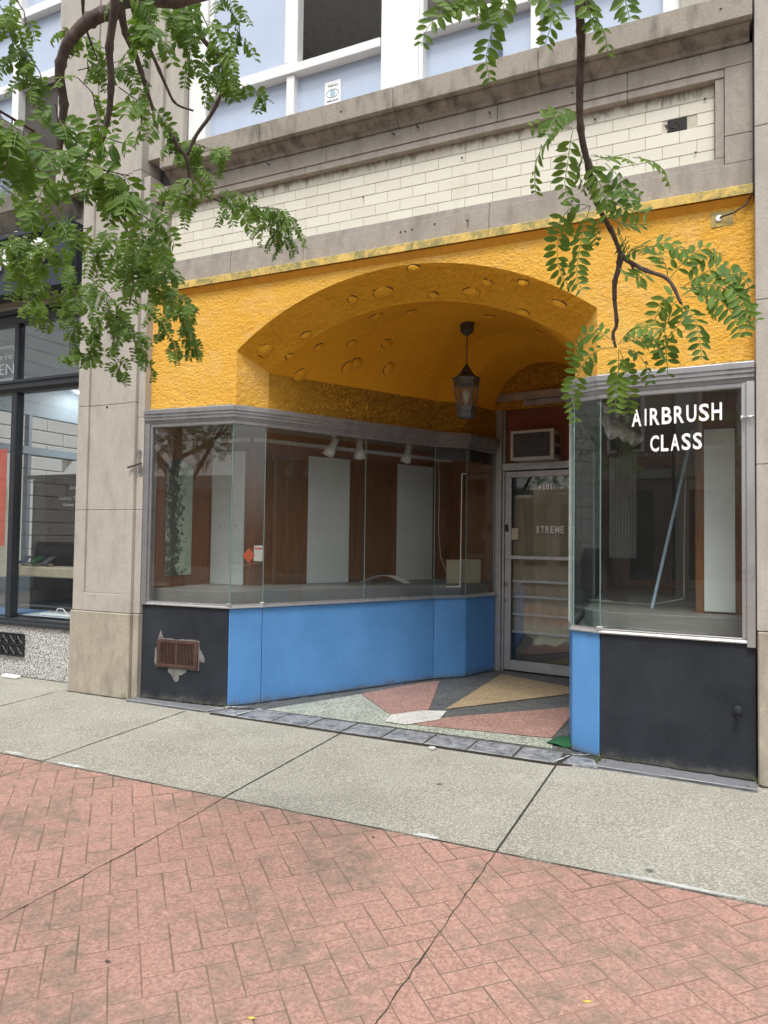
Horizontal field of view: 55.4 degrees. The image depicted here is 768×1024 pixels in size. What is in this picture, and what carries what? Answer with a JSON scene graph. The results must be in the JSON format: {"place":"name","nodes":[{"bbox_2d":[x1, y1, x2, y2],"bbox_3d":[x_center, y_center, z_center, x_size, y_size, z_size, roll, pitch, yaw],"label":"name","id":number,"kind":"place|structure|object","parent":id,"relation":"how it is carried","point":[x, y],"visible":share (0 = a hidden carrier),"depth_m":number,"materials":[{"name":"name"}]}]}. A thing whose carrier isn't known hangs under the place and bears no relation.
{"place":"outdoors","nodes":[
{"label":"outdoors","id":0,"kind":"place"},
{"bbox_2d":[0,753,767,1023],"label":"brick paving","id":1,"kind":"structure","parent":0,"point":[303,1006],"depth_m":2.96,"materials":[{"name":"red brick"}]},
{"bbox_2d":[0,692,767,1023],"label":"paving cracks","id":2,"kind":"object","parent":1,"relation":"on","point":[360,824],"visible":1,"depth_m":3.78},
{"bbox_2d":[0,674,767,906],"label":"sidewalk","id":3,"kind":"structure","parent":0,"point":[710,838],"depth_m":4.50,"materials":[{"name":"concrete"}]},
{"bbox_2d":[1,673,19,678],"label":"plaster chunk","id":4,"kind":"object","parent":3,"relation":"on","point":[11,676],"visible":1,"depth_m":7.57,"materials":[{"name":"white stone"}]},
{"bbox_2d":[0,0,83,681],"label":"neighbour shop","id":5,"kind":"structure","parent":3,"relation":"on","point":[43,384],"depth_m":7.90,"materials":[{"name":"stone"}]},
{"bbox_2d":[0,449,6,545],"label":"red poster","id":6,"kind":"object","parent":5,"relation":"hanging from","point":[3,465],"visible":1,"depth_m":8.05,"materials":[{"name":"red paper"}]},
{"bbox_2d":[0,345,14,380],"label":"window lettering","id":7,"kind":"object","parent":5,"relation":"hanging from","point":[12,377],"visible":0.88,"depth_m":8.20,"materials":[{"name":"white paint"}]},
{"bbox_2d":[0,110,35,173],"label":"window cage","id":8,"kind":"object","parent":5,"relation":"attached to","point":[23,133],"depth_m":7.67,"materials":[{"name":"metal"}]},
{"bbox_2d":[0,607,46,615],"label":"blue box","id":9,"kind":"object","parent":5,"relation":"on","point":[20,611],"visible":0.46,"depth_m":8.24,"materials":[{"name":"blue plastic"}]},
{"bbox_2d":[0,0,60,194],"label":"upper window frame","id":10,"kind":"structure","parent":5,"relation":"in","point":[40,10],"depth_m":7.93,"materials":[{"name":"white paint"}]},
{"bbox_2d":[0,219,82,303],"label":"sign cabinet","id":11,"kind":"object","parent":5,"relation":"attached to","point":[54,283],"visible":0.23,"depth_m":7.42,"materials":[{"name":"black plastic"}]},
{"bbox_2d":[19,610,69,618],"bbox_3d":[-3.581,1.132,8.151,1.000,0.006,0.630,0,-2,25],"label":"desk mat","id":12,"kind":"object","parent":5,"relation":"on","point":[48,611],"visible":0.21,"depth_m":7.99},
{"bbox_2d":[40,608,69,616],"bbox_3d":[-3.496,1.073,7.860,0.500,0.084,0.070,0,-2,25],"label":"clothes hook","id":13,"kind":"object","parent":12,"relation":"on","point":[62,615],"visible":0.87,"depth_m":7.83,"materials":[{"name":"white plastic"}]},
{"bbox_2d":[23,474,75,611],"bbox_3d":[-3.644,0.398,8.565,1.220,1.645,0.430,0,-2,25],"label":"display stand","id":14,"kind":"object","parent":5,"relation":"on","point":[53,517],"visible":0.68,"depth_m":8.48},
{"bbox_2d":[19,565,73,578],"bbox_3d":[-3.750,0.673,8.252,1.090,0.110,0.315,0,-2,25],"label":"display shelf","id":15,"kind":"object","parent":14,"relation":"attached to","point":[50,572],"visible":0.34,"depth_m":8.09,"materials":[{"name":"beige wood"}]},
{"bbox_2d":[19,556,31,565],"bbox_3d":[-4.123,0.560,8.388,0.090,0.114,0.135,0,-2,25],"label":"phone","id":16,"kind":"object","parent":15,"relation":"on","point":[23,562],"visible":0.92,"depth_m":8.38,"materials":[{"name":"blue paint"}]},
{"bbox_2d":[28,556,43,565],"bbox_3d":[-3.951,0.559,8.307,0.090,0.114,0.135,0,-2,25],"label":"phone","id":17,"kind":"object","parent":15,"relation":"on","point":[35,561],"visible":0.95,"depth_m":8.30,"materials":[{"name":"green plastic"}]},
{"bbox_2d":[40,556,55,566],"bbox_3d":[-3.779,0.559,8.227,0.090,0.114,0.135,0,-2,25],"label":"phone","id":18,"kind":"object","parent":15,"relation":"on","point":[46,563],"visible":1,"depth_m":8.22,"materials":[{"name":"grey paint"}]},
{"bbox_2d":[6,751,754,900],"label":"paint patches","id":19,"kind":"object","parent":3,"relation":"on","point":[435,837],"visible":1,"depth_m":3.35,"materials":[{"name":"grey paint"}]},
{"bbox_2d":[0,0,767,787],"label":"vacant storefront","id":20,"kind":"object","parent":3,"relation":"on","point":[418,210],"visible":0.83,"depth_m":6.50,"materials":[{"name":"beige stone"}]},
{"bbox_2d":[127,449,142,475],"bbox_3d":[-2.305,-0.461,6.793,0.148,0.250,0.058,0,-2,13],"label":"bracket","id":21,"kind":"object","parent":20,"relation":"attached to","point":[139,463],"visible":1,"depth_m":6.80,"materials":[{"name":"metal"}]},
{"bbox_2d":[164,459,192,575],"bbox_3d":[-2.034,0.050,7.263,0.012,1.150,0.370,0,-2,25],"label":"display board","id":22,"kind":"object","parent":20,"relation":"attached to","point":[178,532],"visible":1,"depth_m":7.25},
{"bbox_2d":[154,631,204,681],"bbox_3d":[-1.854,1.306,6.602,0.542,0.460,0.022,0,-2,21],"label":"iron vent","id":23,"kind":"object","parent":20,"relation":"attached to","point":[179,657],"visible":1,"depth_m":6.60,"materials":[{"name":"brown metal"}]},
{"bbox_2d":[210,451,245,584],"bbox_3d":[-1.639,0.061,7.661,0.420,1.388,0.015,0,-2,25],"label":"display board","id":24,"kind":"object","parent":20,"relation":"on","point":[222,497],"visible":1,"depth_m":7.66,"materials":[{"name":"metal"}]},
{"bbox_2d":[242,548,254,562],"bbox_3d":[-1.216,0.391,6.573,0.120,0.136,0.002,2,-2,-33],"label":"diamond sticker","id":25,"kind":"object","parent":20,"relation":"attached to","point":[248,555],"visible":1,"depth_m":6.57,"materials":[{"name":"orange paper"}]},
{"bbox_2d":[254,546,262,560],"bbox_3d":[-1.138,0.374,6.624,0.085,0.140,0.003,2,-2,-33],"label":"paper notice","id":26,"kind":"object","parent":20,"relation":"attached to","point":[258,553],"visible":1,"depth_m":6.62,"materials":[{"name":"white paper"}]},
{"bbox_2d":[188,0,419,141],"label":"window","id":27,"kind":"structure","parent":20,"relation":"attached to","point":[287,77],"depth_m":6.47,"materials":[{"name":"white paint"}]},
{"bbox_2d":[325,79,340,104],"bbox_3d":[-0.444,-3.607,6.330,0.155,0.255,0.010,0,-2,25],"label":"watch sign","id":28,"kind":"object","parent":27,"relation":"attached to","point":[332,91],"visible":0.84,"depth_m":6.33,"materials":[{"name":"white paper"}]},
{"bbox_2d":[306,456,349,582],"bbox_3d":[-0.615,0.090,8.155,0.560,1.392,0.015,2,-3,-39],"label":"display board","id":29,"kind":"object","parent":20,"relation":"on","point":[328,521],"visible":0.98,"depth_m":8.14,"materials":[{"name":"metal"}]},
{"bbox_2d":[359,575,409,582],"bbox_3d":[0.013,0.755,8.226,0.577,0.088,0.099,1,-2,1],"label":"curved strip","id":30,"kind":"object","parent":20,"relation":"in","point":[391,576],"visible":0.98,"depth_m":8.21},
{"bbox_2d":[396,464,432,579],"bbox_3d":[0.381,0.129,8.974,0.580,1.400,0.015,2,-3,-39],"label":"display board","id":31,"kind":"object","parent":20,"relation":"on","point":[414,521],"visible":1,"depth_m":8.96,"materials":[{"name":"metal"}]},
{"bbox_2d":[438,459,458,582],"bbox_3d":[0.683,0.005,8.165,0.326,1.565,0.108,0,-2,25],"label":"thin wire","id":32,"kind":"object","parent":20,"relation":"hanging from","point":[438,525],"visible":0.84,"depth_m":8.14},
{"bbox_2d":[446,473,465,586],"bbox_3d":[0.792,0.195,8.002,0.230,1.252,0.012,2,-2,-22],"label":"wire bracket","id":33,"kind":"object","parent":20,"relation":"attached to","point":[460,534],"visible":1,"depth_m":8.02,"materials":[{"name":"white metal"}]},
{"bbox_2d":[446,559,480,583],"bbox_3d":[0.914,0.675,8.336,0.438,0.273,0.136,1,-2,-14],"label":"cardboard box","id":34,"kind":"object","parent":20,"relation":"on","point":[473,570],"visible":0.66,"depth_m":8.35,"materials":[{"name":"beige cardboard"}]},
{"bbox_2d":[452,321,480,418],"bbox_3d":[0.817,-1.399,7.234,0.262,0.947,0.275,0,-2,25],"label":"hanging lantern","id":35,"kind":"object","parent":20,"relation":"hanging from","point":[466,377],"visible":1,"depth_m":7.19,"materials":[{"name":"metal"}]},
{"bbox_2d":[512,528,518,539],"bbox_3d":[1.506,0.252,8.402,0.085,0.135,0.010,-1,-3,34],"label":"notice card","id":36,"kind":"object","parent":20,"relation":"attached to","point":[515,533],"visible":1,"depth_m":8.39,"materials":[{"name":"beige paper"}]},
{"bbox_2d":[513,496,532,637],"bbox_3d":[1.621,0.638,8.419,0.273,1.642,0.050,0,-2,29],"label":"brown paper","id":37,"kind":"object","parent":20,"relation":"hanging from","point":[523,523],"visible":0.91,"depth_m":8.43,"materials":[{"name":"brown paper"}]},
{"bbox_2d":[511,428,561,461],"bbox_3d":[1.704,-0.740,8.189,0.510,0.333,0.245,-1,-3,34],"label":"air conditioner","id":38,"kind":"object","parent":20,"relation":"attached to","point":[535,445],"visible":1,"depth_m":8.09,"materials":[{"name":"metal"}]},
{"bbox_2d":[504,469,569,676],"bbox_3d":[1.766,0.666,8.195,0.900,2.272,0.081,-1,-3,34],"label":"door","id":39,"kind":"structure","parent":20,"relation":"in","point":[552,669],"depth_m":8.33,"materials":[{"name":"metal"}]},
{"bbox_2d":[419,0,679,78],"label":"window","id":40,"kind":"structure","parent":20,"relation":"attached to","point":[452,47],"depth_m":5.69,"materials":[{"name":"white paint"}]},
{"bbox_2d":[488,23,502,56],"bbox_3d":[0.866,-3.600,5.703,0.130,0.420,0.130,0,-2,25],"label":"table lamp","id":41,"kind":"object","parent":40,"relation":"in","point":[499,52],"visible":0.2,"depth_m":5.67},
{"bbox_2d":[533,487,568,645],"bbox_3d":[1.899,0.616,8.209,0.475,1.786,0.064,-1,-3,34],"label":"brown paper","id":42,"kind":"object","parent":20,"relation":"hanging from","point":[550,507],"visible":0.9,"depth_m":8.24,"materials":[{"name":"brown paper"}]},
{"bbox_2d":[516,495,531,497],"bbox_3d":[1.610,-0.177,8.410,0.205,0.035,0.003,-1,-3,34],"label":"tape strip","id":43,"kind":"object","parent":42,"relation":"attached to","point":[523,496],"visible":1,"depth_m":8.41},
{"bbox_2d":[597,402,641,421],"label":"light track","id":44,"kind":"structure","parent":20,"relation":"attached to","point":[603,404],"depth_m":5.85,"materials":[{"name":"white metal"}]},
{"bbox_2d":[599,407,621,438],"bbox_3d":[1.759,-0.693,5.694,0.115,0.256,0.184,3,-3,-43],"label":"track spotlight","id":45,"kind":"object","parent":44,"relation":"attached to","point":[612,430],"visible":0.98,"depth_m":5.69,"materials":[{"name":"white metal"}]},
{"bbox_2d":[612,412,634,441],"bbox_3d":[1.923,-0.686,5.891,0.115,0.252,0.191,3,-3,-44],"label":"track spotlight","id":46,"kind":"object","parent":44,"relation":"attached to","point":[627,434],"visible":0.79,"depth_m":5.87,"materials":[{"name":"white metal"}]},
{"bbox_2d":[624,416,642,445],"bbox_3d":[2.072,-0.674,6.107,0.114,0.255,0.186,3,-3,-42],"label":"track spotlight","id":47,"kind":"object","parent":44,"relation":"attached to","point":[636,439],"visible":0.62,"depth_m":6.10,"materials":[{"name":"white metal"}]},
{"bbox_2d":[609,456,636,557],"bbox_3d":[2.355,-0.048,7.208,0.260,1.000,0.024,0,-2,25],"label":"curtain","id":48,"kind":"object","parent":20,"relation":"hanging from","point":[623,507],"visible":1,"depth_m":7.21,"materials":[{"name":"grey fabric"}]},
{"bbox_2d":[588,444,686,604],"bbox_3d":[2.094,0.112,6.054,0.836,1.291,0.115,-1,-3,40],"label":"power cord","id":49,"kind":"object","parent":20,"relation":"hanging from","point":[597,600],"visible":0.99,"depth_m":5.77,"materials":[{"name":"grey plastic"}]},
{"bbox_2d":[650,430,693,608],"bbox_3d":[2.260,0.049,5.724,0.410,1.410,0.025,1,-2,-17],"label":"wooden stick","id":50,"kind":"object","parent":20,"relation":"on","point":[670,526],"visible":1,"depth_m":5.71,"materials":[{"name":"grey wood"}]},
{"bbox_2d":[704,428,734,612],"bbox_3d":[2.446,0.059,5.330,0.205,1.334,0.012,0,-2,25],"label":"display board","id":51,"kind":"object","parent":20,"relation":"on","point":[719,520],"visible":1,"depth_m":5.32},
{"bbox_2d":[20,670,767,787],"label":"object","id":52,"kind":"structure","parent":3,"relation":"on","point":[418,680],"depth_m":6.56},
{"bbox_2d":[209,708,600,765],"bbox_3d":[0.023,1.739,5.642,3.186,0.074,0.328,0,-2,26],"label":"threshold mortar","id":53,"kind":"object","parent":3,"relation":"on","point":[559,762],"visible":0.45,"depth_m":5.40,"materials":[{"name":"grey concrete"}]},
{"bbox_2d":[212,709,597,769],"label":"threshold pavers","id":54,"kind":"object","parent":53,"relation":"on","point":[464,744],"visible":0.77,"depth_m":5.52,"materials":[{"name":"stone"}]},
{"bbox_2d":[119,693,757,787],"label":"weeds","id":55,"kind":"object","parent":3,"relation":"on","point":[558,750],"visible":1,"depth_m":5.04,"materials":[{"name":"green plant"}]},
{"bbox_2d":[231,670,600,758],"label":"terrazzo floor","id":56,"kind":"structure","parent":0,"point":[450,692],"depth_m":6.76,"materials":[{"name":"stone"}]},
{"bbox_2d":[266,694,551,747],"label":"pale green terrazzo","id":57,"kind":"structure","parent":56,"relation":"on","point":[361,708],"depth_m":6.16,"materials":[{"name":"stone"}]},
{"bbox_2d":[361,681,568,737],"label":"terrazzo","id":58,"kind":"structure","parent":56,"relation":"on","point":[548,723],"depth_m":6.17,"materials":[{"name":"pink stone"}]},
{"bbox_2d":[446,674,568,708],"bbox_3d":[1.393,1.767,7.062,1.070,0.001,1.880,0,-2,25],"label":"terrazzo ochre","id":59,"kind":"object","parent":56,"relation":"on","point":[502,688],"visible":0.86,"depth_m":7.22,"materials":[{"name":"beige stone"}]},
{"bbox_2d":[547,735,571,747],"bbox_3d":[1.382,1.628,5.399,0.276,0.165,0.250,-1,-3,37],"label":"green mat","id":60,"kind":"object","parent":56,"relation":"on","point":[563,741],"visible":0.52,"depth_m":5.39,"materials":[{"name":"green fabric"}]},
{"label":"ground","id":61,"kind":"structure","parent":0,"visible":0},
{"bbox_2d":[0,411,77,576],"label":"white stone building","id":62,"kind":"structure","parent":61,"relation":"on","point":[53,435],"depth_m":20.63,"materials":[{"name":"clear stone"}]},
{"bbox_2d":[0,0,763,423],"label":"honey locust tree","id":63,"kind":"object","parent":61,"relation":"on","point":[114,196],"visible":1,"depth_m":2.15,"materials":[{"name":"green plant"}]},
{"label":"sidewalk bed","id":64,"kind":"structure","parent":0,"visible":0},
{"bbox_2d":[126,697,757,792],"bbox_3d":[0.004,1.726,5.615,5.100,0.056,0.240,0,-2,25],"label":"painted ledge","id":65,"kind":"object","parent":64,"relation":"on","point":[653,771],"visible":0.65,"depth_m":4.77,"materials":[{"name":"grey concrete"}]},
{"bbox_2d":[125,698,757,789],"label":"mortar smears","id":66,"kind":"object","parent":65,"relation":"on","point":[440,745],"visible":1,"depth_m":5.28,"materials":[{"name":"white paint"}]},
{"bbox_3d":[-0.128,-0.806,7.723,0.701,0.022,1.444,0,-2,25],"label":"light track","id":67,"kind":"object","parent":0,"visible":0},
{"bbox_2d":[323,435,338,457],"bbox_3d":[-0.538,-0.680,7.403,0.164,0.261,0.114,1,-2,-16],"label":"track spotlight","id":68,"kind":"object","parent":67,"relation":"attached to","point":[329,450],"visible":0.98,"depth_m":7.38,"materials":[{"name":"white metal"}]},
{"bbox_2d":[354,438,364,459],"bbox_3d":[-0.255,-0.680,7.637,0.117,0.255,0.120,0,-2,25],"label":"track spotlight","id":69,"kind":"object","parent":67,"relation":"attached to","point":[359,453],"visible":0.92,"depth_m":7.61,"materials":[{"name":"white metal"}]},
{"bbox_2d":[400,444,412,463],"bbox_3d":[0.245,-0.666,8.051,0.122,0.261,0.142,0,-2,25],"label":"track spotlight","id":70,"kind":"object","parent":67,"relation":"attached to","point":[406,457],"visible":0.94,"depth_m":8.03,"materials":[{"name":"white metal"}]}
]}

